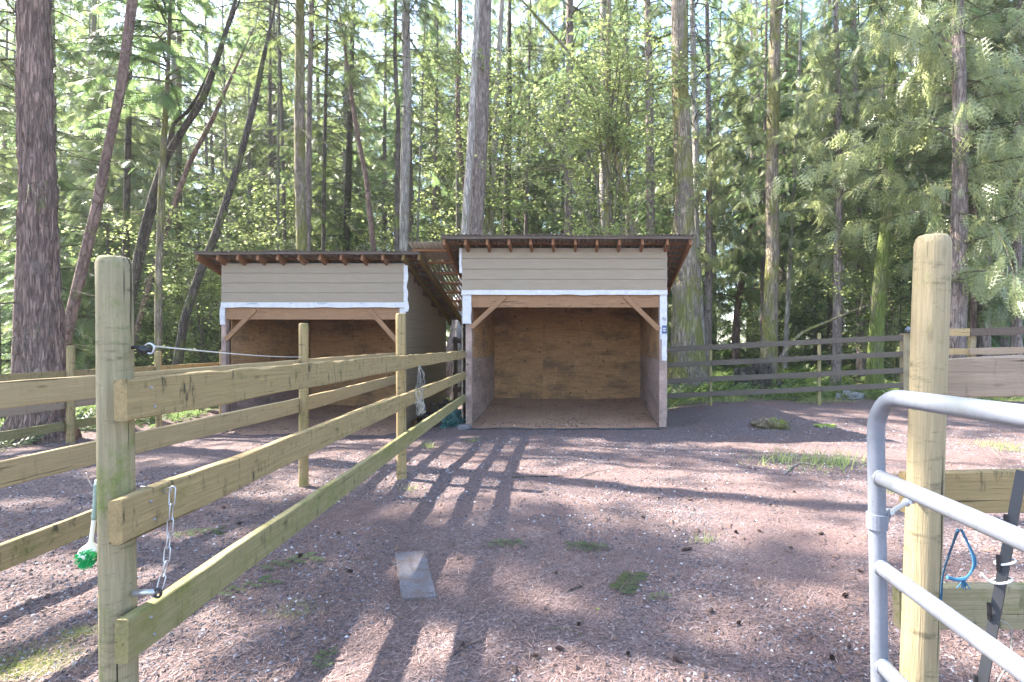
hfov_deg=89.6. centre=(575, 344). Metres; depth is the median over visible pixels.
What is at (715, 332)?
young conifer
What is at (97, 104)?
slender tree
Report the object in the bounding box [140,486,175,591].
hanging chain
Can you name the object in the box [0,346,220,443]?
back fence
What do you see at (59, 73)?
conifer
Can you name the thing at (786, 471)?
stick
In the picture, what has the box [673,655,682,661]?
fir cone
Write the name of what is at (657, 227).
young conifer
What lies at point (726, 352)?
young conifer
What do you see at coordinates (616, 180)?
conifer
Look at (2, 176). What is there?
conifer
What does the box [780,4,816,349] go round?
conifer
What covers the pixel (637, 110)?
slender tree
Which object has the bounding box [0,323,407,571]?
rail fence
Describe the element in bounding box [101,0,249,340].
conifer
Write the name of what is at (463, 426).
concrete block
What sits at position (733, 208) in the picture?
conifer
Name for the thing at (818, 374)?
dark rail fence
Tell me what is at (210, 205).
young conifer
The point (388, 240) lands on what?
vine maple
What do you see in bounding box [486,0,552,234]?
conifer
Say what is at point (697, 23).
conifer
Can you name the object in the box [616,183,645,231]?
young conifer
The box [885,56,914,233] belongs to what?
slender tree
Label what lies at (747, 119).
conifer
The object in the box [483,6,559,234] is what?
conifer
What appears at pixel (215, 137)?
conifer
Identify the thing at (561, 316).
horse shelter
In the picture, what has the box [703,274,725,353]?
young conifer
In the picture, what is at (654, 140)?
conifer
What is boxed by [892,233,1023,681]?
board fence
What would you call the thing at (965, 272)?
red cedar
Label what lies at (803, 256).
young conifer
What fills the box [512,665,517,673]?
fir cone
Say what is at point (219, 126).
slender tree
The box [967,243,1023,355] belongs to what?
young conifer
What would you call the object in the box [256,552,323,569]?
moss patch
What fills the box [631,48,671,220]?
conifer
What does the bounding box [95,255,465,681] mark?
rail fence
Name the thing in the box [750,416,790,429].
mossy stump
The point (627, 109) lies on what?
conifer
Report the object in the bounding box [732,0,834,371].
conifer
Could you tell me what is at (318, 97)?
conifer
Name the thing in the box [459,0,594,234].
conifer
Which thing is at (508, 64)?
conifer
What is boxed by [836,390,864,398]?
white rock
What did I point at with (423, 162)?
conifer
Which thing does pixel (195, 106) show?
broadleaf tree
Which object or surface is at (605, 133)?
maple
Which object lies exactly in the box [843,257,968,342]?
vine maple
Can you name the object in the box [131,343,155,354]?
wire insulator
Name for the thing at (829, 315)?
conifer
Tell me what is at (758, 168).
conifer
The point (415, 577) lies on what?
paving slab
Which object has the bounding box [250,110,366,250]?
young conifer
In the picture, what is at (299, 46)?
conifer
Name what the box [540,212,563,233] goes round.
young conifer
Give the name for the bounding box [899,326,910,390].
fence post
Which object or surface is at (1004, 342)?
conifer
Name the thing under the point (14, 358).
conifer
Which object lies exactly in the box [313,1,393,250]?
conifer
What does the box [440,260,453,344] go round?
young conifer
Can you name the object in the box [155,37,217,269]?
conifer
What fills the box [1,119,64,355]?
young conifer
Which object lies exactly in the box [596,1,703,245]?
conifer
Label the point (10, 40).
conifer
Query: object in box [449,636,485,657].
stick
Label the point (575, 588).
stick
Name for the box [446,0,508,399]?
conifer
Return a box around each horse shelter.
[194,249,461,432]
[440,233,693,426]
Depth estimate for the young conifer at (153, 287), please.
22.78 m
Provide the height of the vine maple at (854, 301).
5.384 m
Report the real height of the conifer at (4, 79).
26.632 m
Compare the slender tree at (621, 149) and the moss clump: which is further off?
the slender tree at (621, 149)
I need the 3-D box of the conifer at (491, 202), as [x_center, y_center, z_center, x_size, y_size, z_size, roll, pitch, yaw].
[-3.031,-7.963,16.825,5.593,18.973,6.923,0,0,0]
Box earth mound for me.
[420,399,453,426]
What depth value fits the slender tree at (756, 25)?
25.05 m
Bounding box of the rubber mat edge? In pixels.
[466,428,660,429]
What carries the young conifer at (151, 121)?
on the ground
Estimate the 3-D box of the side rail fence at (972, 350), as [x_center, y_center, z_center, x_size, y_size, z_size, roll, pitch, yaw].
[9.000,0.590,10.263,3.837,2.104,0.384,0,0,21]
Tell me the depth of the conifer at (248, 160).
28.23 m
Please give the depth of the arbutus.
10.44 m
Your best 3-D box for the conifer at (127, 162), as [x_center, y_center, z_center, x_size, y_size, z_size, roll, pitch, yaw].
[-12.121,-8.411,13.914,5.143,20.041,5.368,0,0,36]
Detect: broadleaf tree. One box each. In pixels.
[121,0,287,324]
[130,28,266,345]
[172,0,345,364]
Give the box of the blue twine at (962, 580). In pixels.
[940,529,976,600]
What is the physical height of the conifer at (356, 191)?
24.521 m
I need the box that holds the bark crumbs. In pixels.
[0,406,1023,681]
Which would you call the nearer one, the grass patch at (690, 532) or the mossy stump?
the grass patch at (690, 532)
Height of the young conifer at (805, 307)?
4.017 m
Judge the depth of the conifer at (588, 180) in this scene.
27.20 m
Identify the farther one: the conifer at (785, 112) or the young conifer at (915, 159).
the young conifer at (915, 159)
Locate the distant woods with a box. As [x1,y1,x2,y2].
[57,5,1010,348]
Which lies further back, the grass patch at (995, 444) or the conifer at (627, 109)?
the conifer at (627, 109)
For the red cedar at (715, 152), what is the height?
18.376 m
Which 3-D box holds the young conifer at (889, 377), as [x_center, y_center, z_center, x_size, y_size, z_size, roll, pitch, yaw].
[10.854,-2.751,16.300,4.433,8.997,4.650,0,0,21]
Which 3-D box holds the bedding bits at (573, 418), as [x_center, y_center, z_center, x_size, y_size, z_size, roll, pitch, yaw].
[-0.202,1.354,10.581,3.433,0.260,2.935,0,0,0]
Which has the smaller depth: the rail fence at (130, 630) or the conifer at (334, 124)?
the rail fence at (130, 630)
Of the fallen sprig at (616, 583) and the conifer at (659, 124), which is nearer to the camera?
the fallen sprig at (616, 583)
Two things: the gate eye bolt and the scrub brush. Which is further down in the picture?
the gate eye bolt
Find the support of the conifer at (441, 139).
on the ground
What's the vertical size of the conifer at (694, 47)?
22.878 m
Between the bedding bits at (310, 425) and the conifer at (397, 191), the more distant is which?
the conifer at (397, 191)
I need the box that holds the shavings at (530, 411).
[473,397,657,428]
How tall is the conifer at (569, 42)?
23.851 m
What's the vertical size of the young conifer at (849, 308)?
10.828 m
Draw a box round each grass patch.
[401,471,895,543]
[420,436,479,448]
[484,538,525,546]
[728,443,866,476]
[959,438,1023,452]
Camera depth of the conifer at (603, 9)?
19.87 m
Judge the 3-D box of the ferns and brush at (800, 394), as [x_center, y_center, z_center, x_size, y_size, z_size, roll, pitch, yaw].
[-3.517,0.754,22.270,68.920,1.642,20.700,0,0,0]
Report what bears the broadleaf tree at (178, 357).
on the ground
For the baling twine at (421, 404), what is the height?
0.494 m
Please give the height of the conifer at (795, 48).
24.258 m
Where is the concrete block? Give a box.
[457,424,471,429]
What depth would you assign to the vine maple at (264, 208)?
18.36 m
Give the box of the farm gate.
[866,390,1023,681]
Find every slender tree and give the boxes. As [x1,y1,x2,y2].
[1,21,68,164]
[51,0,143,368]
[58,0,109,209]
[145,0,264,362]
[172,0,289,249]
[175,0,351,249]
[187,52,263,250]
[235,0,339,249]
[250,21,361,200]
[332,27,389,247]
[340,0,466,241]
[375,27,447,184]
[415,0,513,281]
[424,27,499,190]
[512,0,596,233]
[552,0,640,227]
[573,0,641,140]
[586,17,662,234]
[594,0,672,234]
[698,0,812,353]
[721,0,779,353]
[722,0,804,270]
[751,46,799,301]
[788,0,884,353]
[792,18,849,346]
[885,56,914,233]
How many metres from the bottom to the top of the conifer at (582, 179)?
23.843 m
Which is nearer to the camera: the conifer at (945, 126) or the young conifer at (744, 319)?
the conifer at (945, 126)
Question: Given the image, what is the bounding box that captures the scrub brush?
[73,480,96,569]
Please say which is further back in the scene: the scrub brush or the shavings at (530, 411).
the shavings at (530, 411)
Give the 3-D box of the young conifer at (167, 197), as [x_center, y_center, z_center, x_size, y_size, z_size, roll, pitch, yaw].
[-17.047,-4.406,19.500,6.549,13.032,6.350,0,0,0]
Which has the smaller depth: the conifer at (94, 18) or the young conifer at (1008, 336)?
the young conifer at (1008, 336)
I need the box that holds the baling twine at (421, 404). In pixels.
[415,366,425,415]
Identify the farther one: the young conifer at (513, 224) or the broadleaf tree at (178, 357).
the young conifer at (513, 224)
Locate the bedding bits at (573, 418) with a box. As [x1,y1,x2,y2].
[475,397,657,426]
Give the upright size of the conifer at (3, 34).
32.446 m
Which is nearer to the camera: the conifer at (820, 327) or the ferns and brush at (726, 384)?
the ferns and brush at (726, 384)
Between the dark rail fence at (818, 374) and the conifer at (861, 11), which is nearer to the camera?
the dark rail fence at (818, 374)
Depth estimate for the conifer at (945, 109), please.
13.98 m
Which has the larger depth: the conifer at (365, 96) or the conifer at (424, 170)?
the conifer at (365, 96)
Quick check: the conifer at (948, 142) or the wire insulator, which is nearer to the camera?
the wire insulator
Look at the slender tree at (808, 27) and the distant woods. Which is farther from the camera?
the distant woods
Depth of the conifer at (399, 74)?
53.27 m
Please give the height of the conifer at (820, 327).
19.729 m
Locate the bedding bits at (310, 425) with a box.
[229,405,393,431]
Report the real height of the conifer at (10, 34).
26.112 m
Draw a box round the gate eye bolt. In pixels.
[131,588,162,598]
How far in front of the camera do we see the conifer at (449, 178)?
23.41 m
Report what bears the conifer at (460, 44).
on the ground
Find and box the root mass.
[730,363,783,394]
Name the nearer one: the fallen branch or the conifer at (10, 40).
the fallen branch
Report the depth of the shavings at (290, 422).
10.49 m
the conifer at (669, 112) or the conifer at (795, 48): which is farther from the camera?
the conifer at (669, 112)
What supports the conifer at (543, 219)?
on the ground
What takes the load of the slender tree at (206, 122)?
on the ground
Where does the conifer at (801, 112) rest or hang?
on the ground
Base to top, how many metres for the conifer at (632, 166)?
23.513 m
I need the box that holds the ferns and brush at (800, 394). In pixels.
[1,346,1021,404]
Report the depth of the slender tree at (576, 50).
23.10 m
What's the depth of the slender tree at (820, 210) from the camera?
26.11 m
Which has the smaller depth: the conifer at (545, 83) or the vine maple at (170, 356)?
the vine maple at (170, 356)
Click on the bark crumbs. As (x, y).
(464, 654)
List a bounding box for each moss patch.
[0,636,96,681]
[42,622,97,647]
[173,526,225,536]
[219,575,282,595]
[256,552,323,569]
[268,595,323,622]
[311,647,336,670]
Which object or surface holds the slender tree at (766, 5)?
on the ground
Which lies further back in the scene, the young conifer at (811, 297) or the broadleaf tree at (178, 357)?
the young conifer at (811, 297)
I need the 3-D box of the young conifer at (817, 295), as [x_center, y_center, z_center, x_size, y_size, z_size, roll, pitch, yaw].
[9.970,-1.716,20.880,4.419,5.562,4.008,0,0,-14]
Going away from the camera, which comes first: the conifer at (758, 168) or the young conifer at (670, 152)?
the young conifer at (670, 152)
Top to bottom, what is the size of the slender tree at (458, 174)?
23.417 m
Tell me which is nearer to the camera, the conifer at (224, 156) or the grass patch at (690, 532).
the grass patch at (690, 532)
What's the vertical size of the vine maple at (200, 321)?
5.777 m
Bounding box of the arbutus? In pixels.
[58,0,144,345]
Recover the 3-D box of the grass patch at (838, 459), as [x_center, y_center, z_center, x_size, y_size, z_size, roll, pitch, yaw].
[2.669,1.290,5.910,1.739,0.260,1.237,0,0,16]
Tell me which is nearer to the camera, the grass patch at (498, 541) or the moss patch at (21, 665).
the moss patch at (21, 665)
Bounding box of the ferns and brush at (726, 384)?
[667,363,899,400]
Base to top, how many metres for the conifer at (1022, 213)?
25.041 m
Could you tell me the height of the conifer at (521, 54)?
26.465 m
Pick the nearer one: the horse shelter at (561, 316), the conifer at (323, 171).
the horse shelter at (561, 316)
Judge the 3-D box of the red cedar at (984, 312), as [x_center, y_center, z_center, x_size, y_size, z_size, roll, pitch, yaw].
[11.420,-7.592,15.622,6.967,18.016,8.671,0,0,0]
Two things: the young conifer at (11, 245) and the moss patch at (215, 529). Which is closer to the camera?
the moss patch at (215, 529)
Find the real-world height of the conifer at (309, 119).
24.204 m
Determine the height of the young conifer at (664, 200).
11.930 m
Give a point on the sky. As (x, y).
(369, 2)
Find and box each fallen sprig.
[567,541,610,550]
[609,570,648,593]
[646,591,671,598]
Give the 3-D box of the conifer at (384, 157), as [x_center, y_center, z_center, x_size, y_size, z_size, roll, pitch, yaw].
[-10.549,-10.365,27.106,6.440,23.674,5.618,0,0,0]
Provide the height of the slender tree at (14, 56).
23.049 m
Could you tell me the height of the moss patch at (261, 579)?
0.010 m
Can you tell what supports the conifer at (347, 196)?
on the ground
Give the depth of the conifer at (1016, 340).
12.93 m
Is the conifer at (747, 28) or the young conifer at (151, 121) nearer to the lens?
the young conifer at (151, 121)
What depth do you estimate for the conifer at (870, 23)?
26.14 m
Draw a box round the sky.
[0,0,1012,343]
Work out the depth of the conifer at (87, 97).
29.27 m
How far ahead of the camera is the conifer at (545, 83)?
30.91 m
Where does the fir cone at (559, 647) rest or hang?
on the ground
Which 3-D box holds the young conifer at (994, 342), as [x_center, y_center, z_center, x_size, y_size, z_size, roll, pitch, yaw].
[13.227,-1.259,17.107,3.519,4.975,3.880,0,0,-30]
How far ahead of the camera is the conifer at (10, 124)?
26.98 m
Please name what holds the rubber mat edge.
on the ground
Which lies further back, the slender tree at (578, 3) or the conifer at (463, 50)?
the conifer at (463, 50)
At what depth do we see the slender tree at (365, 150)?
27.16 m
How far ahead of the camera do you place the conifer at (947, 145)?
23.06 m
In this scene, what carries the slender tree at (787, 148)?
on the ground
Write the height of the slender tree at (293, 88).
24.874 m
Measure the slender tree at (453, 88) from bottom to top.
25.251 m
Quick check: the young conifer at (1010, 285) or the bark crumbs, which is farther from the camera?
the young conifer at (1010, 285)
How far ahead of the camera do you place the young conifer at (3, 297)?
22.21 m
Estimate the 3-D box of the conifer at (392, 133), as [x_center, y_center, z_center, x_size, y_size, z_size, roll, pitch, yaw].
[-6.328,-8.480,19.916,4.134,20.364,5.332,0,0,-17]
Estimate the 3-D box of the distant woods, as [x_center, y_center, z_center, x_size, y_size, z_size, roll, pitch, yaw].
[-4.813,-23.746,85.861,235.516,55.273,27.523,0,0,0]
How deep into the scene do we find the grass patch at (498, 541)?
3.44 m
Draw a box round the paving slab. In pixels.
[395,550,436,600]
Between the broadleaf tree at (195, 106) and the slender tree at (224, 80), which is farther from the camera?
the slender tree at (224, 80)
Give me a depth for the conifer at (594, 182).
38.89 m
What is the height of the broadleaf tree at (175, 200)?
10.841 m
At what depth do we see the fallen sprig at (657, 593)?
2.73 m
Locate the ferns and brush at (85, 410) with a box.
[0,405,215,449]
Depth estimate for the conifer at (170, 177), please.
52.06 m
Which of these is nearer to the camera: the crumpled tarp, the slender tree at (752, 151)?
the crumpled tarp
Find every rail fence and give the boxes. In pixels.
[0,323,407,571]
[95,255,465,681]
[667,333,902,405]
[949,326,1023,398]
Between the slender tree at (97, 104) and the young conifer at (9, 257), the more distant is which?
the slender tree at (97, 104)
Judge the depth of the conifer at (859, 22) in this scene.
28.78 m
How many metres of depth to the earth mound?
10.38 m
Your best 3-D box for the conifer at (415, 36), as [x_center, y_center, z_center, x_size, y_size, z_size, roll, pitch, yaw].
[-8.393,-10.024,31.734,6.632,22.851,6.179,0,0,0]
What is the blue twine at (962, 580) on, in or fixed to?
attached to the board fence at (934, 368)
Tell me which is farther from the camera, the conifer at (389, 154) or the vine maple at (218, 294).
the conifer at (389, 154)
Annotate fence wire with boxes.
[156,346,282,356]
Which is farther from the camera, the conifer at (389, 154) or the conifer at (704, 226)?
the conifer at (704, 226)
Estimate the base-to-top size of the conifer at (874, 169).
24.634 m
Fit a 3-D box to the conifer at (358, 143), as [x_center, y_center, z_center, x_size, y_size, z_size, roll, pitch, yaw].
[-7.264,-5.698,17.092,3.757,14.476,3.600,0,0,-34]
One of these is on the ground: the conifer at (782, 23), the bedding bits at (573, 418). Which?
the conifer at (782, 23)
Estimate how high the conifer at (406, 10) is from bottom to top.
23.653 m
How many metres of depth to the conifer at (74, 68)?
51.14 m
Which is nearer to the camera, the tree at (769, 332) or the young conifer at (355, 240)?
the tree at (769, 332)
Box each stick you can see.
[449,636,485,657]
[512,475,562,477]
[545,628,583,635]
[567,584,583,590]
[783,462,815,474]
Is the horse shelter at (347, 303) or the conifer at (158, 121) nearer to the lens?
the horse shelter at (347, 303)
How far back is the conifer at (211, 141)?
28.77 m
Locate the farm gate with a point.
(879, 515)
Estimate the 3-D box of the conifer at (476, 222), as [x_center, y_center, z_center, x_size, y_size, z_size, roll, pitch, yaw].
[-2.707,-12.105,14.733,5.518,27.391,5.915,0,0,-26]
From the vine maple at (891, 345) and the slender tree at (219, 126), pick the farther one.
the slender tree at (219, 126)
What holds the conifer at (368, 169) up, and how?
on the ground
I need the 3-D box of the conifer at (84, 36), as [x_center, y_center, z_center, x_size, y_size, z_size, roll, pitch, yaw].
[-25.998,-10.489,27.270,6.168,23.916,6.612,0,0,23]
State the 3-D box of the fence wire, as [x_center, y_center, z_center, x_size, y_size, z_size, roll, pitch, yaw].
[-2.042,0.061,3.345,0.006,0.118,3.432,0,0,-21]
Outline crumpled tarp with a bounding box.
[439,409,465,428]
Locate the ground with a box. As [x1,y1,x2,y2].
[0,346,1023,681]
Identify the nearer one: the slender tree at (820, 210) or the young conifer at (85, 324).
the young conifer at (85, 324)
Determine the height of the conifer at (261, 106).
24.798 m
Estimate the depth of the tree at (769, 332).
15.05 m
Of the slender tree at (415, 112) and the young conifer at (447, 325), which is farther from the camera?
the young conifer at (447, 325)
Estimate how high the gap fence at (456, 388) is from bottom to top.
1.941 m
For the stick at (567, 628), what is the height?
0.008 m
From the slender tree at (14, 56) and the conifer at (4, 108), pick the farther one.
the slender tree at (14, 56)
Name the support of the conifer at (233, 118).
on the ground
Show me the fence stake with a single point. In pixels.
(1003, 563)
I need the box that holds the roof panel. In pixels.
[407,241,462,310]
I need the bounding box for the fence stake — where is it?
[973,469,1023,681]
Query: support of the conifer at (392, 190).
on the ground
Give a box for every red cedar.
[633,0,825,367]
[722,0,991,385]
[732,0,1023,397]
[849,0,1023,361]
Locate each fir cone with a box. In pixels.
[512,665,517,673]
[555,645,564,650]
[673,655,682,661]
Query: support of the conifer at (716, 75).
on the ground
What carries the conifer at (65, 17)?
on the ground
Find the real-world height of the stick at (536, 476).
0.020 m
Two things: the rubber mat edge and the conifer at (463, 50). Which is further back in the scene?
the conifer at (463, 50)
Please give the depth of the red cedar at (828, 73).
14.47 m
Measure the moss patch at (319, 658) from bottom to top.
0.008 m
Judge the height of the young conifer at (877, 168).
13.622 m
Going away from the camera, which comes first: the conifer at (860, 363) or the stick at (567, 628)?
the stick at (567, 628)
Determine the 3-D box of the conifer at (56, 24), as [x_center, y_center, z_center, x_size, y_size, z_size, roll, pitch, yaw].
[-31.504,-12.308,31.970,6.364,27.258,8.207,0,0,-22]
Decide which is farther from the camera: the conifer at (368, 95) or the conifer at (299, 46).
the conifer at (368, 95)
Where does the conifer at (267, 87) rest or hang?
on the ground
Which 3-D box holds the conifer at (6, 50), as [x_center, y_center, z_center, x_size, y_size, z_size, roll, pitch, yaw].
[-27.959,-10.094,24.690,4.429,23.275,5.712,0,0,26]
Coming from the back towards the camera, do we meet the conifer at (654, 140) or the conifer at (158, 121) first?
the conifer at (654, 140)
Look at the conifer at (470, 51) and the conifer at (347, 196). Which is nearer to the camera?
the conifer at (347, 196)
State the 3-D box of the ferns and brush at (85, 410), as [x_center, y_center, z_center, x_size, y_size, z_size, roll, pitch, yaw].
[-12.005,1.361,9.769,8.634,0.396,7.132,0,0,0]
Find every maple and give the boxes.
[61,204,295,365]
[134,273,219,366]
[152,244,255,360]
[155,165,365,345]
[184,248,221,361]
[311,175,461,341]
[474,0,726,235]
[732,258,855,367]
[779,199,1003,381]
[843,251,911,330]
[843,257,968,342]
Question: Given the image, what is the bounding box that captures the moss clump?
[813,423,835,427]
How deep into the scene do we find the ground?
3.35 m
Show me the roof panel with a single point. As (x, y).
(433, 250)
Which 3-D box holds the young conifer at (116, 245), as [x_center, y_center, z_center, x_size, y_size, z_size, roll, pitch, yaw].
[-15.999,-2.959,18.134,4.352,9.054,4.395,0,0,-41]
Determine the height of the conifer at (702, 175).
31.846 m
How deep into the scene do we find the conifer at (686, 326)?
14.25 m
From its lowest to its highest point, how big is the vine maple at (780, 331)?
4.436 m
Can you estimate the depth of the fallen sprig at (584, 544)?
3.38 m
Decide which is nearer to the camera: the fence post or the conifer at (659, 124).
the fence post
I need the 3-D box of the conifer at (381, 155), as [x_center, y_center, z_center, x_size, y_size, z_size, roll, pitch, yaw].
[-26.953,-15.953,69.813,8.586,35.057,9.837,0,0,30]
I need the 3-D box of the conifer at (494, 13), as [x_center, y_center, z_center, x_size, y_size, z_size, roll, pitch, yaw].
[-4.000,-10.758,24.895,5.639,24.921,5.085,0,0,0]
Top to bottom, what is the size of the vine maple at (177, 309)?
5.572 m
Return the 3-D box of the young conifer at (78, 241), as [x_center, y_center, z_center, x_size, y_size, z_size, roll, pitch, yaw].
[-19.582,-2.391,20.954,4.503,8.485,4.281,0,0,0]
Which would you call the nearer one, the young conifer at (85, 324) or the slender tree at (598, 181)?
the young conifer at (85, 324)
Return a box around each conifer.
[0,0,56,370]
[0,0,93,373]
[0,0,116,243]
[0,0,118,278]
[0,0,125,417]
[0,0,183,443]
[0,2,12,94]
[0,2,83,249]
[0,15,17,284]
[0,25,57,242]
[0,28,94,215]
[0,43,15,245]
[0,57,194,369]
[0,74,14,244]
[0,93,98,373]
[0,164,94,368]
[0,190,95,373]
[1,0,255,366]
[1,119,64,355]
[4,62,219,365]
[9,0,146,267]
[52,0,249,365]
[55,0,109,348]
[57,0,105,208]
[58,138,191,369]
[59,15,166,260]
[60,0,276,342]
[62,186,151,369]
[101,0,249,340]
[131,75,201,341]
[133,3,202,295]
[134,157,251,363]
[135,252,212,357]
[141,104,199,271]
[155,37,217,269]
[160,2,292,279]
[168,44,259,349]
[182,0,328,240]
[185,0,387,250]
[188,49,241,287]
[192,57,266,246]
[196,0,316,245]
[200,5,292,245]
[201,0,281,294]
[212,0,329,249]
[224,0,411,250]
[236,0,423,250]
[244,0,375,250]
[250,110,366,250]
[256,19,330,239]
[281,0,394,250]
[281,11,363,249]
[305,0,414,250]
[306,0,473,251]
[312,70,342,230]
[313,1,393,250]
[314,0,440,250]
[315,81,367,249]
[322,58,391,249]
[336,200,378,250]
[351,42,444,268]
[353,3,442,269]
[353,120,380,239]
[355,34,389,247]
[356,0,455,271]
[363,0,428,251]
[369,29,426,247]
[371,98,389,250]
[377,5,470,281]
[378,0,463,269]
[378,0,467,275]
[382,0,509,194]
[400,0,566,234]
[412,2,485,280]
[412,72,454,268]
[418,36,513,295]
[427,43,513,224]
[431,0,563,234]
[438,0,550,234]
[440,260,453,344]
[446,0,491,399]
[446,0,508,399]
[446,189,524,346]
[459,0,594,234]
[483,0,586,234]
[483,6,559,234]
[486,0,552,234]
[491,0,644,235]
[496,25,596,234]
[506,0,637,234]
[539,0,666,234]
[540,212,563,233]
[541,88,615,233]
[552,6,614,233]
[572,69,623,229]
[575,0,745,320]
[576,0,667,234]
[577,0,664,234]
[577,14,661,234]
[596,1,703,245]
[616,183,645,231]
[623,157,673,314]
[628,99,742,367]
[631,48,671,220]
[633,70,670,220]
[634,0,756,353]
[634,196,673,361]
[641,85,724,275]
[644,73,701,235]
[645,93,672,192]
[648,0,721,392]
[655,0,720,243]
[661,0,809,367]
[664,0,758,355]
[667,288,721,352]
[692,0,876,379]
[699,0,793,340]
[699,37,802,350]
[699,104,734,344]
[703,0,874,363]
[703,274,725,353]
[712,239,760,359]
[714,0,812,352]
[721,0,808,244]
[726,194,813,346]
[729,1,811,308]
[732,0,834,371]
[755,126,849,351]
[758,0,849,286]
[778,24,854,350]
[778,234,855,367]
[779,0,951,379]
[780,0,880,368]
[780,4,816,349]
[790,241,848,348]
[790,273,825,352]
[792,0,906,364]
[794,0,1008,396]
[794,167,891,353]
[817,11,896,295]
[842,121,1001,382]
[843,152,917,321]
[844,1,928,266]
[844,266,911,351]
[846,101,950,344]
[847,0,943,344]
[868,0,1009,221]
[869,0,1023,356]
[878,67,951,282]
[886,0,1023,397]
[916,119,971,205]
[936,10,951,172]
[941,0,1023,354]
[944,3,1023,355]
[967,242,1023,346]
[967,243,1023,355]
[994,248,1023,339]
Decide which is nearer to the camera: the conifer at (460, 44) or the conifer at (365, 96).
the conifer at (460, 44)
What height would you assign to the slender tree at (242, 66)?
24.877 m
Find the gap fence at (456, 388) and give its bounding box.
[453,337,461,408]
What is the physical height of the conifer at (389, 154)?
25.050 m
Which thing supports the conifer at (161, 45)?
on the ground
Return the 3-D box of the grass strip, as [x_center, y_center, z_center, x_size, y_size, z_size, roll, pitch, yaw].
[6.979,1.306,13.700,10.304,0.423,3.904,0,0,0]
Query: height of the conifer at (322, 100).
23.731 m
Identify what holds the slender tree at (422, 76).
on the ground
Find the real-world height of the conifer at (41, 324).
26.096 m
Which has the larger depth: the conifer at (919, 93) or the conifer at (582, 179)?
the conifer at (582, 179)
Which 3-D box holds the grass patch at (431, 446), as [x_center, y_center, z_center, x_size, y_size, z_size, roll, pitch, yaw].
[-1.811,1.412,7.493,1.055,0.144,0.460,0,0,-42]
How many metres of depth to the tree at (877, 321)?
13.49 m
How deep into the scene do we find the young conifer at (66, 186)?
17.56 m
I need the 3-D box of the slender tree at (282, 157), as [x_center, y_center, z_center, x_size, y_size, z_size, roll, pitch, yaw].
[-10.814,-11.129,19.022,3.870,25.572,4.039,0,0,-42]
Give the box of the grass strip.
[667,383,1023,408]
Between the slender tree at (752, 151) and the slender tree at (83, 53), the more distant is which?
the slender tree at (752, 151)
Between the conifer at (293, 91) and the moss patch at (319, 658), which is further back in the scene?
the conifer at (293, 91)
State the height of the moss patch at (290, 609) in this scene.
0.046 m
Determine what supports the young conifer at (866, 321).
on the ground
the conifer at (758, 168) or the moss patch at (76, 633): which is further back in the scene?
the conifer at (758, 168)
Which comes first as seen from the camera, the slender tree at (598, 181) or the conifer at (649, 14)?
the conifer at (649, 14)
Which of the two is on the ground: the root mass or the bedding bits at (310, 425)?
the root mass
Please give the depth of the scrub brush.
1.71 m
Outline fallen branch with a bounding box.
[778,284,895,362]
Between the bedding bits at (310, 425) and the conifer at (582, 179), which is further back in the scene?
the conifer at (582, 179)
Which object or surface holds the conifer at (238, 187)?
on the ground
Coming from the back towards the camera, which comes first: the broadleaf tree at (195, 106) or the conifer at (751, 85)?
the conifer at (751, 85)
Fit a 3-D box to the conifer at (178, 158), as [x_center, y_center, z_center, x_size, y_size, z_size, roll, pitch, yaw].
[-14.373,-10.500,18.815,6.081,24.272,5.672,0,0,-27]
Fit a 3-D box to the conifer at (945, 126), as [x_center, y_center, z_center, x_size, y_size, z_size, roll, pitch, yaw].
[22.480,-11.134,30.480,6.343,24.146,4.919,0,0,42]
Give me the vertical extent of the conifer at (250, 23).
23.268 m
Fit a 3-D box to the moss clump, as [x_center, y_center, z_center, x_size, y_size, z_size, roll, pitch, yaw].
[4.541,1.465,9.289,0.452,0.081,0.293,0,0,0]
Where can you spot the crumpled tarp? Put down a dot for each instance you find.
(454, 418)
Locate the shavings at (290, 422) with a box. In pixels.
[234,405,395,435]

